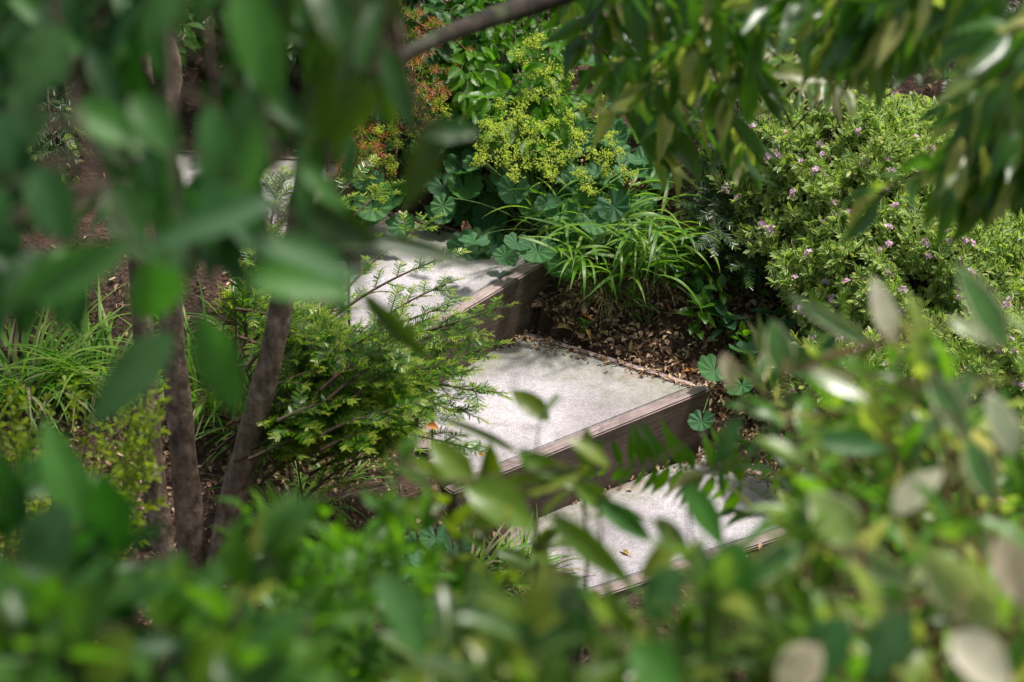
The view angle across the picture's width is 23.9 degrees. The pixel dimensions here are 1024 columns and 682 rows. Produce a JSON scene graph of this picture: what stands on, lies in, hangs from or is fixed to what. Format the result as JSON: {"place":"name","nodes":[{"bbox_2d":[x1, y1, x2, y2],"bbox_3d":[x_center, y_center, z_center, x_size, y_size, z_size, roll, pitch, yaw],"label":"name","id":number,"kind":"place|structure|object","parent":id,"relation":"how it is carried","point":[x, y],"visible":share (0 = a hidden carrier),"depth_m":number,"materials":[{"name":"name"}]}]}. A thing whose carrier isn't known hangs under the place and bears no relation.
{"place":"outdoors","nodes":[
{"label":"outdoors","id":0,"kind":"place"},
{"bbox_2d":[0,0,1023,681],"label":"ground","id":1,"kind":"structure","parent":0,"point":[544,322],"depth_m":6.84,"materials":[{"name":"soil"}]},
{"bbox_2d":[20,417,90,561],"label":"dusky leaf shrub","id":2,"kind":"object","parent":1,"relation":"on","point":[47,531],"visible":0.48,"depth_m":2.50,"materials":[{"name":"green plant"}]},
{"bbox_2d":[25,80,95,186],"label":"fir bush","id":3,"kind":"object","parent":1,"relation":"on","point":[60,101],"visible":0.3,"depth_m":6.95,"materials":[{"name":"green plant"}]},
{"bbox_2d":[43,88,77,110],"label":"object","id":4,"kind":"object","parent":1,"relation":"on","point":[51,109],"visible":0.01,"depth_m":7.26,"materials":[{"name":"plant"}]},
{"bbox_2d":[0,281,135,448],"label":"sedge clump","id":5,"kind":"object","parent":1,"relation":"on","point":[74,348],"visible":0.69,"depth_m":6.47,"materials":[{"name":"green plant"}]},
{"bbox_2d":[52,62,94,99],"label":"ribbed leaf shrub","id":6,"kind":"object","parent":1,"relation":"on","point":[63,80],"depth_m":7.25,"materials":[{"name":"green plant"}]},
{"bbox_2d":[0,375,171,564],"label":"spurge plant","id":7,"kind":"object","parent":1,"relation":"on","point":[127,486],"visible":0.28,"depth_m":4.91,"materials":[{"name":"green plant"}]},
{"bbox_2d":[0,430,188,681],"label":"broadleaf bush","id":8,"kind":"object","parent":1,"relation":"on","point":[108,527],"visible":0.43,"depth_m":2.21,"materials":[{"name":"green plant"}]},
{"bbox_2d":[0,281,208,441],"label":"sedge clump","id":9,"kind":"object","parent":1,"relation":"on","point":[106,335],"visible":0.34,"depth_m":6.46,"materials":[{"name":"green plant"}]},
{"bbox_2d":[0,0,347,342],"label":"broadleaf shrub","id":10,"kind":"object","parent":1,"relation":"on","point":[104,36],"visible":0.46,"depth_m":2.60,"materials":[{"name":"green plant"}]},
{"bbox_2d":[0,0,364,427],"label":"broadleaf shrub","id":11,"kind":"object","parent":1,"relation":"on","point":[218,201],"visible":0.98,"depth_m":2.06,"materials":[{"name":"green plant"}]},
{"bbox_2d":[79,274,299,453],"bbox_3d":[-0.769,0.070,6.422,0.731,0.370,0.758,0,27,0],"label":"sedge clump","id":12,"kind":"object","parent":1,"relation":"on","point":[201,405],"visible":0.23,"depth_m":6.36,"materials":[{"name":"green plant"}]},
{"bbox_2d":[0,473,381,681],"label":"broadleaf bush","id":13,"kind":"object","parent":1,"relation":"on","point":[38,616],"visible":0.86,"depth_m":2.12,"materials":[{"name":"green plant"}]},
{"bbox_2d":[128,41,303,588],"bbox_3d":[-0.370,-1.272,5.644,2.497,3.641,2.445,0,27,0],"label":"tree","id":14,"kind":"object","parent":1,"relation":"on","point":[189,514],"visible":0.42,"depth_m":5.73,"materials":[{"name":"brown plant"}]},
{"bbox_2d":[152,0,299,87],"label":"ribbed leaf shrub","id":15,"kind":"object","parent":1,"relation":"on","point":[198,44],"visible":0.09,"depth_m":7.25,"materials":[{"name":"green plant"}]},
{"bbox_2d":[183,296,269,352],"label":"sedge clump","id":16,"kind":"object","parent":1,"relation":"on","point":[227,326],"visible":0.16,"depth_m":6.57,"materials":[{"name":"green plant"}]},
{"bbox_2d":[163,361,328,485],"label":"sedge clump","id":17,"kind":"object","parent":1,"relation":"on","point":[216,421],"visible":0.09,"depth_m":6.28,"materials":[{"name":"green plant"}]},
{"bbox_2d":[180,149,360,259],"bbox_3d":[-0.756,-0.323,7.086,0.636,0.211,0.787,0,27,0],"label":"garden step","id":18,"kind":"object","parent":1,"relation":"on","point":[286,161],"visible":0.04,"depth_m":7.22,"materials":[{"name":"concrete"}]},
{"bbox_2d":[205,467,376,540],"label":"grass tuft","id":19,"kind":"object","parent":1,"relation":"on","point":[298,489],"visible":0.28,"depth_m":6.16,"materials":[{"name":"green plant"}]},
{"bbox_2d":[263,451,398,516],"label":"grass tuft","id":20,"kind":"object","parent":1,"relation":"on","point":[358,467],"visible":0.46,"depth_m":6.28,"materials":[{"name":"green plant"}]},
{"bbox_2d":[210,434,472,681],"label":"soft leaf bush","id":21,"kind":"object","parent":1,"relation":"on","point":[331,558],"visible":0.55,"depth_m":2.92,"materials":[{"name":"green plant"}]},
{"bbox_2d":[41,437,687,681],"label":"khaki leaf shrub","id":22,"kind":"object","parent":1,"relation":"on","point":[494,501],"visible":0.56,"depth_m":2.70,"materials":[{"name":"green plant"}]},
{"bbox_2d":[210,154,518,498],"bbox_3d":[-0.368,-0.019,6.244,0.789,0.608,1.529,0,27,0],"label":"yew bush","id":23,"kind":"object","parent":1,"relation":"on","point":[335,388],"visible":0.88,"depth_m":5.81,"materials":[{"name":"green plant"}]},
{"bbox_2d":[268,0,481,363],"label":"broadleaf shrub","id":24,"kind":"object","parent":1,"relation":"on","point":[355,69],"visible":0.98,"depth_m":2.50,"materials":[{"name":"green plant"}]},
{"bbox_2d":[286,0,471,87],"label":"leafy shrub","id":25,"kind":"object","parent":1,"relation":"on","point":[434,8],"visible":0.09,"depth_m":7.56,"materials":[{"name":"green plant"}]},
{"bbox_2d":[350,123,414,235],"bbox_3d":[-0.384,-0.515,7.177,0.214,0.304,0.542,0,27,0],"label":"ladys mantle","id":26,"kind":"object","parent":1,"relation":"on","point":[385,205],"visible":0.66,"depth_m":7.04,"materials":[{"name":"green plant"}]},
{"bbox_2d":[327,3,472,200],"bbox_3d":[-0.366,-0.727,7.317,0.440,0.598,1.033,5,27,9],"label":"red tipped yew","id":27,"kind":"object","parent":1,"relation":"on","point":[424,92],"visible":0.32,"depth_m":7.11,"materials":[{"name":"plant"}]},
{"bbox_2d":[371,495,471,580],"bbox_3d":[-0.238,0.521,5.903,0.221,0.259,0.439,-8,28,-14],"label":"ladys mantle","id":28,"kind":"object","parent":1,"relation":"on","point":[429,537],"visible":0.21,"depth_m":5.79,"materials":[{"name":"green plant"}]},
{"bbox_2d":[365,93,487,228],"bbox_3d":[-0.265,-0.605,7.356,0.410,0.403,0.526,0,27,0],"label":"ladys mantle","id":29,"kind":"object","parent":1,"relation":"on","point":[453,186],"visible":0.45,"depth_m":7.27,"materials":[{"name":"green plant"}]},
{"bbox_2d":[332,211,553,389],"bbox_3d":[-0.423,-0.102,7.050,0.770,0.211,0.867,18,32,31],"label":"garden step","id":30,"kind":"object","parent":1,"relation":"on","point":[522,281],"visible":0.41,"depth_m":6.99,"materials":[{"name":"concrete"}]},
{"bbox_2d":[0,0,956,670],"bbox_3d":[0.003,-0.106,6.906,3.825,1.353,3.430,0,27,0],"label":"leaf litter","id":31,"kind":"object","parent":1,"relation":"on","point":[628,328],"visible":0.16,"depth_m":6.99,"materials":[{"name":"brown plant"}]},
{"bbox_2d":[405,502,570,599],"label":"grass tuft","id":32,"kind":"object","parent":1,"relation":"on","point":[503,547],"visible":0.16,"depth_m":6.19,"materials":[{"name":"green plant"}]},
{"bbox_2d":[440,389,559,565],"bbox_3d":[-0.018,0.686,3.933,0.182,1.368,0.422,0,27,0],"label":"young sapling","id":33,"kind":"object","parent":1,"relation":"on","point":[533,405],"visible":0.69,"depth_m":3.61,"materials":[{"name":"green plant"}]},
{"bbox_2d":[364,562,640,681],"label":"olive leaf bush","id":34,"kind":"object","parent":1,"relation":"on","point":[488,607],"visible":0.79,"depth_m":2.28,"materials":[{"name":"green plant"}]},
{"bbox_2d":[427,0,595,176],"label":"ribbed leaf shrub","id":35,"kind":"object","parent":1,"relation":"on","point":[489,72],"visible":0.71,"depth_m":7.33,"materials":[{"name":"green plant"}]},
{"bbox_2d":[392,426,645,663],"bbox_3d":[0.059,0.707,3.806,0.308,1.450,0.700,16,31,28],"label":"olive leaf bush","id":36,"kind":"object","parent":1,"relation":"on","point":[547,539],"visible":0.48,"depth_m":3.43,"materials":[{"name":"green plant"}]},
{"bbox_2d":[440,510,601,596],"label":"grass tuft","id":37,"kind":"object","parent":1,"relation":"on","point":[529,548],"visible":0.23,"depth_m":6.25,"materials":[{"name":"green plant"}]},
{"bbox_2d":[430,100,649,277],"bbox_3d":[0.093,-0.451,7.115,0.658,0.480,0.684,0,27,0],"label":"ladys mantle","id":38,"kind":"object","parent":1,"relation":"on","point":[490,241],"visible":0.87,"depth_m":7.04,"materials":[{"name":"green plant"}]},
{"bbox_2d":[461,220,471,229],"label":"withered leaf","id":39,"kind":"object","parent":38,"relation":"hanging from","point":[463,226],"visible":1,"depth_m":6.92,"materials":[{"name":"brown plant"}]},
{"bbox_2d":[473,29,629,160],"bbox_3d":[0.117,-0.802,7.429,0.501,0.399,0.768,0,27,0],"label":"ladys mantle","id":40,"kind":"object","parent":1,"relation":"on","point":[619,125],"visible":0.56,"depth_m":7.25,"materials":[{"name":"green plant"}]},
{"bbox_2d":[415,332,709,519],"bbox_3d":[0.011,0.246,6.763,0.911,0.211,0.625,-20,33,-34],"label":"garden step","id":41,"kind":"object","parent":1,"relation":"on","point":[597,400],"visible":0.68,"depth_m":6.69,"materials":[{"name":"concrete"}]},
{"bbox_2d":[427,422,438,428],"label":"fallen leaf","id":42,"kind":"object","parent":41,"relation":"on","point":[432,425],"visible":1,"depth_m":5.71,"materials":[{"name":"orange plant"}]},
{"bbox_2d":[340,208,785,504],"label":"leaf crumbs","id":43,"kind":"object","parent":1,"relation":"on","point":[642,370],"visible":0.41,"depth_m":6.95,"materials":[{"name":"brown plant"}]},
{"bbox_2d":[556,324,572,330],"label":"fallen leaf","id":44,"kind":"object","parent":1,"relation":"on","point":[566,326],"visible":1,"depth_m":7.02,"materials":[{"name":"brown plant"}]},
{"bbox_2d":[579,317,591,333],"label":"seedling","id":45,"kind":"object","parent":1,"relation":"on","point":[584,323],"visible":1,"depth_m":7.00,"materials":[{"name":"green plant"}]},
{"bbox_2d":[585,328,590,338],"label":"fallen leaf","id":46,"kind":"object","parent":1,"relation":"on","point":[588,333],"visible":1,"depth_m":6.98,"materials":[{"name":"brown plant"}]},
{"bbox_2d":[484,160,724,332],"bbox_3d":[0.288,-0.269,7.027,0.753,0.473,0.729,0,27,0],"label":"grass clump","id":47,"kind":"object","parent":1,"relation":"on","point":[661,229],"visible":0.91,"depth_m":6.93,"materials":[{"name":"green plant"}]},
{"bbox_2d":[304,413,913,681],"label":"dusky leaf shrub","id":48,"kind":"object","parent":1,"relation":"on","point":[889,641],"visible":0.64,"depth_m":2.31,"materials":[{"name":"green plant"}]},
{"bbox_2d":[548,105,672,217],"bbox_3d":[0.296,-0.572,7.259,0.394,0.356,0.732,0,27,0],"label":"ladys mantle","id":49,"kind":"object","parent":1,"relation":"on","point":[602,174],"visible":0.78,"depth_m":7.18,"materials":[{"name":"green plant"}]},
{"bbox_2d":[629,340,632,352],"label":"fallen leaf","id":50,"kind":"object","parent":1,"relation":"on","point":[630,345],"visible":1,"depth_m":6.97,"materials":[{"name":"brown plant"}]},
{"bbox_2d":[620,284,646,320],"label":"seedling","id":51,"kind":"object","parent":1,"relation":"on","point":[636,314],"visible":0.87,"depth_m":7.02,"materials":[{"name":"green plant"}]},
{"bbox_2d":[543,177,734,311],"bbox_3d":[0.368,-0.256,7.066,0.556,0.332,0.489,-6,28,-11],"label":"grass clump","id":52,"kind":"object","parent":1,"relation":"on","point":[692,237],"visible":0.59,"depth_m":7.02,"materials":[{"name":"green plant"}]},
{"bbox_2d":[636,299,658,326],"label":"seedling","id":53,"kind":"object","parent":1,"relation":"on","point":[649,305],"visible":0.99,"depth_m":7.01,"materials":[{"name":"green plant"}]},
{"bbox_2d":[510,448,786,600],"bbox_3d":[0.375,0.566,6.532,0.990,0.211,0.524,-15,30,-26],"label":"garden step","id":54,"kind":"object","parent":1,"relation":"on","point":[647,505],"visible":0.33,"depth_m":6.46,"materials":[{"name":"concrete"}]},
{"bbox_2d":[660,346,671,352],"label":"fallen leaf","id":55,"kind":"object","parent":1,"relation":"on","point":[664,348],"visible":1,"depth_m":6.97,"materials":[{"name":"plant"}]},
{"bbox_2d":[648,232,684,295],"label":"seedling","id":56,"kind":"object","parent":1,"relation":"on","point":[668,245],"visible":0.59,"depth_m":7.01,"materials":[{"name":"green plant"}]},
{"bbox_2d":[661,225,689,262],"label":"seedling","id":57,"kind":"object","parent":1,"relation":"on","point":[679,252],"visible":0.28,"depth_m":7.09,"materials":[{"name":"green plant"}]},
{"bbox_2d":[663,255,701,305],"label":"seedling","id":58,"kind":"object","parent":1,"relation":"on","point":[686,267],"visible":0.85,"depth_m":7.02,"materials":[{"name":"green plant"}]},
{"bbox_2d":[572,416,793,526],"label":"fern","id":59,"kind":"object","parent":1,"relation":"on","point":[651,446],"visible":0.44,"depth_m":4.27,"materials":[{"name":"green plant"}]},
{"bbox_2d":[675,287,717,344],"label":"seedling","id":60,"kind":"object","parent":1,"relation":"on","point":[695,326],"visible":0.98,"depth_m":6.94,"materials":[{"name":"green plant"}]},
{"bbox_2d":[686,277,712,315],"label":"seedling","id":61,"kind":"object","parent":1,"relation":"on","point":[698,281],"visible":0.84,"depth_m":6.98,"materials":[{"name":"green plant"}]},
{"bbox_2d":[689,254,715,288],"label":"seedling","id":62,"kind":"object","parent":1,"relation":"on","point":[695,274],"visible":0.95,"depth_m":7.03,"materials":[{"name":"green plant"}]},
{"bbox_2d":[395,0,1023,251],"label":"slender leaf tree","id":63,"kind":"object","parent":1,"relation":"on","point":[659,82],"visible":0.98,"depth_m":3.75,"materials":[{"name":"green plant"}]},
{"bbox_2d":[703,273,733,318],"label":"seedling","id":64,"kind":"object","parent":1,"relation":"on","point":[723,296],"visible":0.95,"depth_m":6.98,"materials":[{"name":"green plant"}]},
{"bbox_2d":[687,317,762,430],"bbox_3d":[0.600,0.085,6.821,0.464,0.166,0.397,-16,31,-28],"label":"ladys mantle","id":65,"kind":"object","parent":1,"relation":"on","point":[706,365],"visible":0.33,"depth_m":6.71,"materials":[{"name":"green plant"}]},
{"bbox_2d":[709,301,743,341],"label":"seedling","id":66,"kind":"object","parent":1,"relation":"on","point":[725,314],"visible":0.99,"depth_m":6.96,"materials":[{"name":"green plant"}]},
{"bbox_2d":[721,229,751,275],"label":"seedling","id":67,"kind":"object","parent":1,"relation":"on","point":[732,251],"visible":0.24,"depth_m":7.11,"materials":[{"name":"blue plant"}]},
{"bbox_2d":[674,97,802,293],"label":"fir bush","id":68,"kind":"object","parent":1,"relation":"on","point":[718,215],"visible":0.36,"depth_m":7.02,"materials":[{"name":"green plant"}]},
{"bbox_2d":[724,321,758,364],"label":"seedling","id":69,"kind":"object","parent":1,"relation":"on","point":[743,332],"visible":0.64,"depth_m":6.92,"materials":[{"name":"green plant"}]},
{"bbox_2d":[727,260,755,302],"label":"seedling","id":70,"kind":"object","parent":1,"relation":"on","point":[734,283],"visible":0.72,"depth_m":7.03,"materials":[{"name":"green plant"}]},
{"bbox_2d":[746,254,769,299],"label":"seedling","id":71,"kind":"object","parent":1,"relation":"on","point":[765,292],"visible":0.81,"depth_m":7.04,"materials":[{"name":"green plant"}]},
{"bbox_2d":[652,2,872,129],"bbox_3d":[1.185,-0.263,5.615,2.427,2.388,0.630,-19,32,-32],"label":"pale leaf shrub","id":72,"kind":"object","parent":1,"relation":"on","point":[812,95],"visible":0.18,"depth_m":4.72,"materials":[{"name":"green plant"}]},
{"bbox_2d":[751,301,777,330],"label":"seedling","id":73,"kind":"object","parent":1,"relation":"on","point":[764,310],"visible":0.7,"depth_m":6.97,"materials":[{"name":"green plant"}]},
{"bbox_2d":[555,489,986,681],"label":"variegated bush","id":74,"kind":"object","parent":1,"relation":"on","point":[771,632],"visible":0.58,"depth_m":2.39,"materials":[{"name":"green plant"}]},
{"bbox_2d":[660,313,899,619],"bbox_3d":[0.472,0.513,3.949,0.371,1.488,0.900,-5,27,-10],"label":"slender bush","id":75,"kind":"object","parent":1,"relation":"on","point":[767,381],"visible":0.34,"depth_m":3.99,"materials":[{"name":"green plant"}]},
{"bbox_2d":[772,287,792,315],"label":"seedling","id":76,"kind":"object","parent":1,"relation":"on","point":[780,310],"visible":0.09,"depth_m":7.02,"materials":[{"name":"green plant"}]},
{"bbox_2d":[778,314,803,344],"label":"seedling","id":77,"kind":"object","parent":1,"relation":"on","point":[787,325],"visible":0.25,"depth_m":6.86,"materials":[{"name":"green plant"}]},
{"bbox_2d":[773,0,840,98],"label":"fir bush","id":78,"kind":"object","parent":1,"relation":"on","point":[835,4],"depth_m":7.65,"materials":[{"name":"green plant"}]},
{"bbox_2d":[698,81,954,270],"bbox_3d":[0.990,-0.437,7.017,0.905,0.563,0.633,0,27,0],"label":"flowering bush","id":79,"kind":"object","parent":1,"relation":"on","point":[840,176],"visible":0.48,"depth_m":6.91,"materials":[{"name":"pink plant"}]},
{"bbox_2d":[757,326,916,458],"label":"flowering bush","id":80,"kind":"object","parent":1,"relation":"on","point":[794,381],"visible":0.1,"depth_m":6.47,"materials":[{"name":"plant"}]},
{"bbox_2d":[719,264,1023,681],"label":"variegated shrub","id":81,"kind":"object","parent":1,"relation":"on","point":[957,590],"visible":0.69,"depth_m":2.50,"materials":[{"name":"green plant"}]},
{"bbox_2d":[721,278,1023,681],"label":"slender bush","id":82,"kind":"object","parent":1,"relation":"on","point":[874,420],"visible":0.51,"depth_m":2.90,"materials":[{"name":"green plant"}]},
{"bbox_2d":[752,407,1023,681],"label":"variegated bush","id":83,"kind":"object","parent":1,"relation":"on","point":[918,661],"visible":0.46,"depth_m":2.51,"materials":[{"name":"green plant"}]},
{"bbox_2d":[764,186,1023,353],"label":"flowering bush","id":84,"kind":"object","parent":1,"relation":"on","point":[818,264],"visible":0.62,"depth_m":6.72,"materials":[{"name":"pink plant"}]},
{"bbox_2d":[854,90,1023,255],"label":"flowering bush","id":85,"kind":"object","parent":1,"relation":"on","point":[928,104],"visible":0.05,"depth_m":7.06,"materials":[{"name":"plant"}]},
{"bbox_2d":[885,0,1023,100],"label":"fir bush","id":86,"kind":"object","parent":1,"relation":"on","point":[1014,5],"visible":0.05,"depth_m":7.91,"materials":[{"name":"green plant"}]},
{"bbox_2d":[897,301,1023,416],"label":"flowering bush","id":87,"kind":"object","parent":1,"relation":"on","point":[1000,357],"visible":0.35,"depth_m":6.46,"materials":[{"name":"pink plant"}]},
{"bbox_2d":[907,416,1023,521],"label":"flowering bush","id":88,"kind":"object","parent":1,"relation":"on","point":[952,487],"depth_m":6.33,"materials":[{"name":"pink plant"}]},
{"bbox_2d":[5,67,1023,661],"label":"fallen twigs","id":89,"kind":"object","parent":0,"point":[401,441],"depth_m":6.59,"materials":[{"name":"brown wood"}]}
]}

